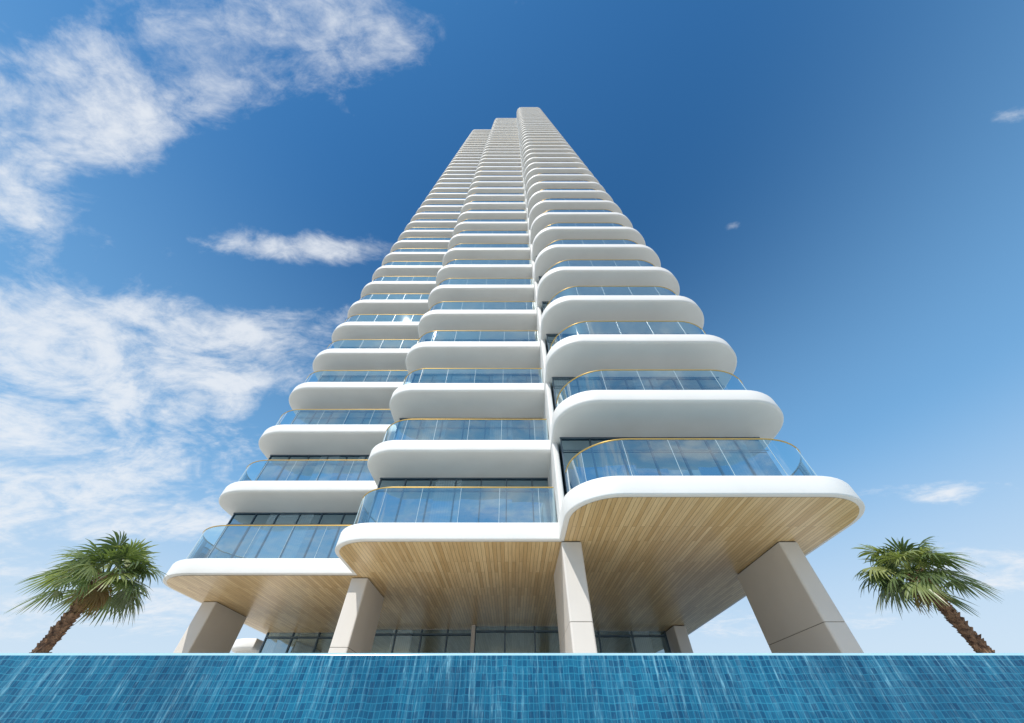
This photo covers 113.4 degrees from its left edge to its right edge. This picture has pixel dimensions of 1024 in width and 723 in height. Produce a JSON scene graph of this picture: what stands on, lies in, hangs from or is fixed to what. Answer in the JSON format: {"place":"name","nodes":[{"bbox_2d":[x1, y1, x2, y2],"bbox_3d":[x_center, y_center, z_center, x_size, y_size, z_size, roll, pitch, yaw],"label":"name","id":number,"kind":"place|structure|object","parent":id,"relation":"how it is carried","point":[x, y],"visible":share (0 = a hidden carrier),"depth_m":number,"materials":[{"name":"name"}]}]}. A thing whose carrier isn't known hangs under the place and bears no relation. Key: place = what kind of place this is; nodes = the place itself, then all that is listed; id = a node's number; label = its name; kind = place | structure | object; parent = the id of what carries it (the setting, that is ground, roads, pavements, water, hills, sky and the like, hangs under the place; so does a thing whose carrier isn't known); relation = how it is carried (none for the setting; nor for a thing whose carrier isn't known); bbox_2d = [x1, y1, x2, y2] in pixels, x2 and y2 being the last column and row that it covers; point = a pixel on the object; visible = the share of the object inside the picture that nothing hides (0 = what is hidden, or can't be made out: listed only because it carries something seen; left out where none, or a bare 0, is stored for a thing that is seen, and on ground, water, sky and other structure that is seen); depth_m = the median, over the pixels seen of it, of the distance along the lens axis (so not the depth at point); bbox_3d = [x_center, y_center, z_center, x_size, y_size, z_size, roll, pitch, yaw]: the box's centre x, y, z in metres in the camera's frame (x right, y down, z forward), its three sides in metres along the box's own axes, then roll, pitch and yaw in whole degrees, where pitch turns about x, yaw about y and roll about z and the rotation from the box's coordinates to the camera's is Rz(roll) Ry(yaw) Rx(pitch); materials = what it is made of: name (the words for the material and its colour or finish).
{"place":"outdoors","nodes":[
{"label":"outdoors","id":0,"kind":"place"},
{"bbox_2d":[231,626,668,652],"bbox_3d":[-3.900,20.456,21.003,26.200,4.370,9.600,0,-49,0],"label":"lobby","id":1,"kind":"object","parent":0,"point":[516,642],"depth_m":19.68,"materials":[{"name":"glass"}]},
{"bbox_2d":[258,626,670,652],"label":"lobby mullions","id":2,"kind":"object","parent":1,"relation":"attached to","point":[447,634],"visible":0.41,"depth_m":19.84,"materials":[{"name":"metal"}]},
{"bbox_2d":[202,138,800,545],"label":"balustrade handrails","id":3,"kind":"object","parent":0,"point":[792,474],"visible":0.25,"depth_m":18.65,"materials":[{"name":"silver metal"}]},
{"bbox_2d":[187,167,815,557],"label":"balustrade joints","id":4,"kind":"object","parent":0,"point":[501,424],"visible":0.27,"depth_m":15.17,"materials":[{"name":"grey metal"}]},
{"bbox_2d":[0,0,1023,652],"label":"sky","id":5,"kind":"structure","parent":0,"point":[196,195],"materials":[{"name":"blue"}]},
{"label":"ground","id":6,"kind":"structure","parent":0,"visible":0},
{"bbox_2d":[0,653,1023,722],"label":"infinity pool","id":7,"kind":"structure","parent":6,"relation":"on","point":[511,687],"depth_m":2.16,"materials":[{"name":"tile"}]},
{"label":"terrace","id":8,"kind":"structure","parent":6,"relation":"on","visible":0},
{"bbox_2d":[6,530,167,652],"bbox_3d":[-14.093,8.145,10.748,3.462,4.820,3.772,0,-49,0],"label":"palm tree","id":9,"kind":"object","parent":8,"relation":"on","point":[90,595],"visible":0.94,"depth_m":11.25,"materials":[{"name":"green plant"}]},
{"bbox_2d":[173,602,246,652],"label":"column","id":10,"kind":"structure","parent":8,"relation":"on","point":[214,627],"depth_m":16.17,"materials":[{"name":"stone"}]},
{"bbox_2d":[328,578,383,652],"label":"column","id":11,"kind":"structure","parent":8,"relation":"on","point":[356,627],"depth_m":13.60,"materials":[{"name":"stone"}]},
{"bbox_2d":[470,625,475,652],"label":"lobby piers","id":12,"kind":"structure","parent":8,"relation":"on","point":[472,644],"depth_m":18.84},
{"bbox_2d":[554,541,596,652],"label":"column","id":13,"kind":"structure","parent":8,"relation":"on","point":[576,633],"depth_m":10.72,"materials":[{"name":"stone"}]},
{"bbox_2d":[666,625,692,652],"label":"column","id":14,"kind":"structure","parent":8,"relation":"on","point":[678,639],"depth_m":19.13,"materials":[{"name":"stone"}]},
{"bbox_2d":[167,497,859,633],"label":"timber soffit","id":15,"kind":"structure","parent":14,"relation":"on","point":[665,564],"depth_m":13.93,"materials":[{"name":"beige wood"}]},
{"bbox_2d":[163,129,490,633],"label":"balcony slabs rear","id":16,"kind":"structure","parent":15,"relation":"on","point":[292,497],"depth_m":22.81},
{"bbox_2d":[335,118,563,573],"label":"balcony slabs","id":17,"kind":"structure","parent":15,"relation":"on","point":[462,458],"depth_m":20.14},
{"bbox_2d":[517,107,864,634],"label":"balcony slabs","id":18,"kind":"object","parent":15,"relation":"on","point":[663,413],"visible":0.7,"depth_m":16.03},
{"bbox_2d":[208,277,782,557],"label":"curtain wall glass","id":19,"kind":"object","parent":18,"relation":"on","point":[519,503],"depth_m":15.97,"materials":[{"name":"blue glass"}]},
{"bbox_2d":[206,256,768,557],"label":"curtain wall mullions","id":20,"kind":"object","parent":19,"relation":"attached to","point":[621,450],"visible":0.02,"depth_m":16.95,"materials":[{"name":"black metal"}]},
{"bbox_2d":[186,141,816,558],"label":"balustrade glass","id":21,"kind":"object","parent":18,"relation":"on","point":[804,469],"visible":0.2,"depth_m":29.72,"materials":[{"name":"blue glass"}]},
{"bbox_2d":[737,541,863,652],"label":"column","id":22,"kind":"structure","parent":8,"relation":"on","point":[794,608],"depth_m":11.23,"materials":[{"name":"stone"}]},
{"bbox_2d":[852,536,1001,652],"bbox_3d":[13.961,8.268,10.819,3.614,4.768,3.464,34,-58,-26],"label":"palm tree","id":23,"kind":"object","parent":8,"relation":"on","point":[925,585],"visible":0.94,"depth_m":11.25,"materials":[{"name":"green plant"}]}
]}

